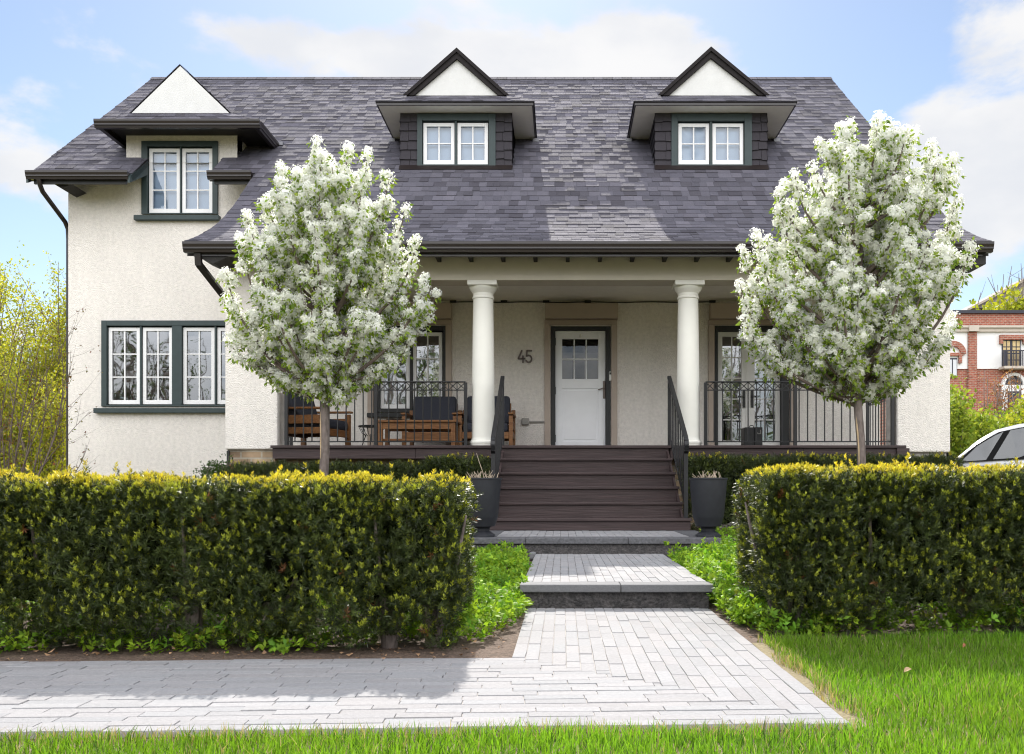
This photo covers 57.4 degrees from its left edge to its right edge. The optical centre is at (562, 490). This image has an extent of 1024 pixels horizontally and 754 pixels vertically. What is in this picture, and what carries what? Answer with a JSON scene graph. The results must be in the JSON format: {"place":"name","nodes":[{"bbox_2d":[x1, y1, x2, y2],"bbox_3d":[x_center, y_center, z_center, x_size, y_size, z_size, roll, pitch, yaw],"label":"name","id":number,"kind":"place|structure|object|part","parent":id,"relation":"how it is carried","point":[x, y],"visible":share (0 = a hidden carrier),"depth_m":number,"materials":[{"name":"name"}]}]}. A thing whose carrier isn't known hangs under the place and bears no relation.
{"place":"outdoors","nodes":[
{"label":"outdoors","id":0,"kind":"place"},
{"bbox_2d":[0,528,1023,742],"bbox_3d":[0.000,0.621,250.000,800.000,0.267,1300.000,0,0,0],"label":"ground","id":1,"kind":"structure","parent":0,"point":[486,648],"depth_m":4.33,"materials":[{"name":"soil"}]},
{"bbox_2d":[0,329,35,471],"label":"garden bush","id":2,"kind":"object","parent":1,"relation":"on","point":[2,355],"visible":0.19,"depth_m":16.30,"materials":[{"name":"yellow plant"}]},
{"bbox_2d":[0,356,65,477],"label":"garden bush","id":3,"kind":"object","parent":1,"relation":"on","point":[57,456],"visible":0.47,"depth_m":15.82,"materials":[{"name":"green plant"}]},
{"bbox_2d":[0,241,65,451],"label":"young tree","id":4,"kind":"object","parent":1,"relation":"on","point":[3,291],"visible":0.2,"depth_m":17.31,"materials":[{"name":"yellow plant"}]},
{"bbox_2d":[8,251,65,469],"bbox_3d":[-10.096,-1.972,18.683,2.114,5.106,3.586,0,0,-24],"label":"young tree","id":5,"kind":"object","parent":1,"relation":"on","point":[58,358],"visible":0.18,"depth_m":17.71,"materials":[{"name":"yellow plant"}]},
{"bbox_2d":[0,291,102,476],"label":"twiggy shrub","id":6,"kind":"object","parent":1,"relation":"on","point":[15,459],"visible":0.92,"depth_m":13.18,"materials":[{"name":"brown plant"}]},
{"bbox_2d":[192,453,233,479],"bbox_3d":[-4.318,0.036,11.585,0.472,1.012,0.682,0,0,-33],"label":"bush","id":7,"kind":"object","parent":1,"relation":"on","point":[207,471],"visible":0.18,"depth_m":11.49,"materials":[{"name":"green plant"}]},
{"bbox_2d":[0,460,481,651],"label":"yew hedge","id":8,"kind":"object","parent":1,"relation":"on","point":[386,553],"visible":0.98,"depth_m":4.22,"materials":[{"name":"green plant"}]},
{"bbox_2d":[217,458,437,482],"bbox_3d":[-2.650,0.204,10.932,2.686,1.189,0.768,0,0,0],"label":"hedge","id":9,"kind":"object","parent":1,"relation":"on","point":[411,469],"visible":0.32,"depth_m":10.75,"materials":[{"name":"green plant"}]},
{"bbox_2d":[215,134,441,475],"bbox_3d":[-2.221,-1.347,8.913,1.801,4.052,1.667,0,0,41],"label":"blossom tree","id":10,"kind":"object","parent":1,"relation":"on","point":[307,335],"visible":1,"depth_m":8.72,"materials":[{"name":"white plant"}]},
{"bbox_2d":[0,608,850,738],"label":"paved walk","id":11,"kind":"structure","parent":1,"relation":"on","point":[127,695],"depth_m":3.46,"materials":[{"name":"grey stone"}]},
{"bbox_2d":[422,452,490,530],"bbox_3d":[-1.220,0.169,10.874,0.908,1.256,0.874,0,0,0],"label":"hedge","id":12,"kind":"object","parent":1,"relation":"on","point":[461,467],"visible":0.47,"depth_m":10.61,"materials":[{"name":"green plant"}]},
{"bbox_2d":[6,622,918,660],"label":"leaf litter","id":13,"kind":"object","parent":1,"relation":"on","point":[263,652],"visible":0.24,"depth_m":4.27,"materials":[{"name":"brown plant"}]},
{"bbox_2d":[25,47,993,530],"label":"house","id":14,"kind":"structure","parent":1,"relation":"on","point":[583,237],"depth_m":14.62,"materials":[{"name":"white paint"}]},
{"bbox_2d":[93,320,224,412],"bbox_3d":[-6.098,-1.960,14.805,2.605,1.467,0.190,0,0,0],"label":"window","id":15,"kind":"structure","parent":14,"relation":"in","point":[178,354],"depth_m":14.81,"materials":[{"name":"white paint"}]},
{"bbox_2d":[134,141,220,220],"bbox_3d":[-6.093,-4.903,14.808,1.345,1.264,0.195,0,0,0],"label":"window","id":16,"kind":"structure","parent":14,"relation":"in","point":[181,191],"depth_m":14.81,"materials":[{"name":"white paint"}]},
{"bbox_2d":[288,391,352,444],"bbox_3d":[-3.529,-1.016,13.244,0.800,0.866,0.875,0,0,12],"label":"armchair","id":17,"kind":"object","parent":14,"relation":"on","point":[316,422],"visible":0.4,"depth_m":13.02,"materials":[{"name":"brown wood"}]},
{"bbox_2d":[358,425,383,444],"bbox_3d":[-2.731,-0.754,13.343,0.382,0.348,0.397,0,0,0],"label":"side table","id":18,"kind":"object","parent":14,"relation":"on","point":[365,426],"visible":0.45,"depth_m":13.23,"materials":[{"name":"black metal"}]},
{"bbox_2d":[367,326,445,416],"bbox_3d":[-2.419,-1.883,14.805,1.336,1.450,0.190,0,0,0],"label":"window","id":19,"kind":"structure","parent":14,"relation":"in","point":[411,364],"depth_m":14.81,"materials":[{"name":"white paint"}]},
{"bbox_2d":[378,420,460,444],"bbox_3d":[-1.983,-0.770,12.950,1.090,0.375,0.600,0,0,0],"label":"coffee table","id":20,"kind":"object","parent":14,"relation":"on","point":[418,425],"visible":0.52,"depth_m":12.68,"materials":[{"name":"brown wood"}]},
{"bbox_2d":[401,396,461,444],"bbox_3d":[-1.965,-1.016,14.120,0.835,0.866,0.800,0,0,0],"label":"armchair","id":21,"kind":"object","parent":14,"relation":"on","point":[435,411],"visible":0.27,"depth_m":14.24,"materials":[{"name":"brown wood"}]},
{"bbox_2d":[417,114,495,164],"bbox_3d":[-1.643,-5.400,14.485,1.213,0.850,0.140,0,0,0],"label":"window","id":22,"kind":"structure","parent":14,"relation":"in","point":[442,139],"depth_m":14.46,"materials":[{"name":"white paint"}]},
{"bbox_2d":[458,396,515,444],"bbox_3d":[-1.136,-1.016,14.070,0.835,0.866,0.800,0,0,0],"label":"armchair","id":23,"kind":"object","parent":14,"relation":"on","point":[509,424],"visible":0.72,"depth_m":13.94,"materials":[{"name":"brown wood"}]},
{"bbox_2d":[551,326,610,444],"bbox_3d":[0.288,-1.594,14.890,0.943,2.022,0.220,0,0,0],"label":"door","id":24,"kind":"structure","parent":14,"relation":"in","point":[580,355],"depth_m":14.85,"materials":[{"name":"paint"}]},
{"bbox_2d":[671,114,751,164],"bbox_3d":[2.304,-5.400,14.485,1.246,0.850,0.140,0,0,0],"label":"window","id":25,"kind":"structure","parent":14,"relation":"in","point":[696,139],"depth_m":14.46,"materials":[{"name":"white paint"}]},
{"bbox_2d":[715,326,788,444],"bbox_3d":[2.998,-1.598,14.865,1.172,2.030,0.190,0,0,0],"label":"french door","id":26,"kind":"structure","parent":14,"relation":"in","point":[747,368],"depth_m":14.84,"materials":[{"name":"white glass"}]},
{"bbox_2d":[0,525,1023,654],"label":"ground cover foliage","id":27,"kind":"object","parent":1,"relation":"on","point":[714,565],"visible":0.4,"depth_m":4.85,"materials":[{"name":"green plant"}]},
{"bbox_2d":[529,552,535,559],"bbox_3d":[-0.275,0.598,8.560,0.060,0.065,0.120,0,0,0],"label":"stone","id":28,"kind":"object","parent":1,"relation":"on","point":[532,555],"visible":0.73,"depth_m":8.50,"materials":[{"name":"grey stone"}]},
{"bbox_2d":[533,554,614,581],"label":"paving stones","id":29,"kind":"object","parent":1,"relation":"on","point":[568,569],"visible":0.07,"depth_m":6.90,"materials":[{"name":"grey stone"}]},
{"bbox_2d":[526,554,705,582],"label":"paved platform path","id":30,"kind":"structure","parent":29,"relation":"on","point":[619,568],"depth_m":6.93,"materials":[{"name":"grey stone"}]},
{"bbox_2d":[676,450,967,532],"bbox_3d":[2.976,0.162,10.785,3.338,1.276,0.851,0,0,0],"label":"hedge","id":31,"kind":"object","parent":1,"relation":"on","point":[732,469],"visible":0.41,"depth_m":10.56,"materials":[{"name":"green plant"}]},
{"bbox_2d":[730,110,983,465],"bbox_3d":[2.821,-1.450,8.932,1.829,4.264,1.832,0,0,-44],"label":"blossom tree","id":32,"kind":"object","parent":1,"relation":"on","point":[878,321],"visible":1,"depth_m":8.72,"materials":[{"name":"white plant"}]},
{"bbox_2d":[728,453,1023,635],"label":"yew hedge","id":33,"kind":"object","parent":1,"relation":"on","point":[816,536],"visible":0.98,"depth_m":4.65,"materials":[{"name":"green plant"}]},
{"bbox_2d":[880,310,1023,444],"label":"brick building","id":34,"kind":"structure","parent":1,"relation":"on","point":[990,343],"depth_m":69.90,"materials":[{"name":"brick"}]},
{"bbox_2d":[950,358,956,376],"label":"window","id":35,"kind":"structure","parent":34,"relation":"in","point":[953,361],"depth_m":69.83,"materials":[{"name":"white glass"}]},
{"bbox_2d":[1003,340,1009,365],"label":"window","id":36,"kind":"structure","parent":34,"relation":"in","point":[1006,343],"depth_m":69.83,"materials":[{"name":"yellow glass"}]},
{"bbox_2d":[1008,391,1018,413],"bbox_3d":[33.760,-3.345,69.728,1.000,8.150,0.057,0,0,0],"label":"door","id":37,"kind":"structure","parent":34,"relation":"in","point":[1011,391],"depth_m":69.69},
{"bbox_2d":[1012,340,1019,365],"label":"window","id":38,"kind":"structure","parent":34,"relation":"in","point":[1015,343],"depth_m":69.83,"materials":[{"name":"yellow glass"}]},
{"bbox_2d":[950,372,982,456],"bbox_3d":[10.012,-1.291,23.816,1.587,3.613,2.905,0,0,25],"label":"garden bush","id":39,"kind":"object","parent":1,"relation":"on","point":[962,437],"visible":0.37,"depth_m":23.23,"materials":[{"name":"green plant"}]},
{"bbox_2d":[966,402,1014,441],"bbox_3d":[11.745,-1.046,26.091,2.187,3.063,3.456,0,0,31],"label":"garden bush","id":40,"kind":"object","parent":1,"relation":"on","point":[990,423],"visible":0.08,"depth_m":25.18,"materials":[{"name":"green plant"}]},
{"bbox_2d":[962,280,1023,309],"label":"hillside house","id":41,"kind":"structure","parent":1,"relation":"on","point":[983,301],"depth_m":110.00,"materials":[{"name":"white paint"}]},
{"bbox_2d":[969,279,1023,309],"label":"hill tree","id":42,"kind":"object","parent":1,"relation":"on","point":[1015,305],"visible":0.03,"depth_m":88.33,"materials":[{"name":"yellow plant"}]},
{"bbox_2d":[973,364,1023,421],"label":"bare shrub","id":43,"kind":"object","parent":1,"relation":"on","point":[1001,402],"visible":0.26,"depth_m":29.85,"materials":[{"name":"brown plant"}]},
{"bbox_2d":[975,266,1023,308],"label":"bare tree","id":44,"kind":"object","parent":1,"relation":"on","point":[1022,278],"visible":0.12,"depth_m":103.74,"materials":[{"name":"plant"}]},
{"bbox_2d":[1001,385,1023,427],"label":"garden bush","id":45,"kind":"object","parent":1,"relation":"on","point":[1019,417],"visible":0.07,"depth_m":26.16,"materials":[{"name":"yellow plant"}]},
{"bbox_2d":[0,0,1023,379],"label":"sky","id":46,"kind":"structure","parent":0,"point":[952,69],"materials":[{"name":"blue"}]},
{"bbox_2d":[0,627,1023,753],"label":"lawn","id":47,"kind":"structure","parent":0,"point":[766,650],"depth_m":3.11,"materials":[{"name":"plant"}]},
{"bbox_2d":[472,544,717,558],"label":"stone step","id":48,"kind":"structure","parent":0,"point":[600,548],"depth_m":8.68,"materials":[{"name":"stone"}]},
{"bbox_2d":[497,531,688,536],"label":"landing pavers","id":49,"kind":"object","parent":48,"relation":"on","point":[589,534],"visible":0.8,"depth_m":9.44,"materials":[{"name":"grey stone"}]},
{"bbox_2d":[469,530,720,543],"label":"landing path","id":50,"kind":"structure","parent":48,"relation":"on","point":[692,538],"depth_m":8.65,"materials":[{"name":"stone"}]},
{"bbox_2d":[464,453,501,536],"bbox_3d":[-0.765,0.040,8.930,0.368,0.800,0.368,0,0,0],"label":"planter","id":51,"kind":"object","parent":50,"relation":"on","point":[488,500],"visible":0.88,"depth_m":8.80,"materials":[{"name":"ceramic"}]},
{"bbox_2d":[689,471,727,536],"bbox_3d":[1.393,0.123,8.930,0.368,0.634,0.368,0,0,0],"label":"planter","id":52,"kind":"object","parent":50,"relation":"on","point":[708,495],"visible":1,"depth_m":8.80,"materials":[{"name":"ceramic"}]},
{"bbox_2d":[524,591,708,608],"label":"step riser","id":53,"kind":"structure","parent":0,"point":[622,600],"depth_m":5.83,"materials":[{"name":"stone"}]},
{"bbox_2d":[520,582,713,591],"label":"step slab","id":54,"kind":"structure","parent":53,"relation":"on","point":[616,587],"depth_m":5.80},
{"bbox_2d":[741,425,762,444],"bbox_3d":[2.571,-0.738,12.690,0.247,0.311,0.260,0,0,0],"label":"lantern","id":55,"kind":"object","parent":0,"point":[752,433],"visible":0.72,"depth_m":12.57,"materials":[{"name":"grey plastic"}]},
{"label":"driveway","id":56,"kind":"structure","parent":0,"visible":0},
{"bbox_2d":[946,424,1023,467],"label":"parked car","id":57,"kind":"object","parent":56,"relation":"on","point":[1001,445],"visible":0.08,"depth_m":14.64,"materials":[{"name":"paint"}]},
{"bbox_3d":[6.607,-0.693,14.686,0.633,0.465,0.092,0,0,12],"label":"window","id":58,"kind":"part","parent":57,"relation":"part of","materials":[{"name":"grey glass"}]},
{"bbox_3d":[7.029,-0.743,14.566,0.588,0.505,0.134,0,0,16],"label":"window","id":59,"kind":"part","parent":57,"relation":"part of","materials":[{"name":"grey glass"}]}
]}

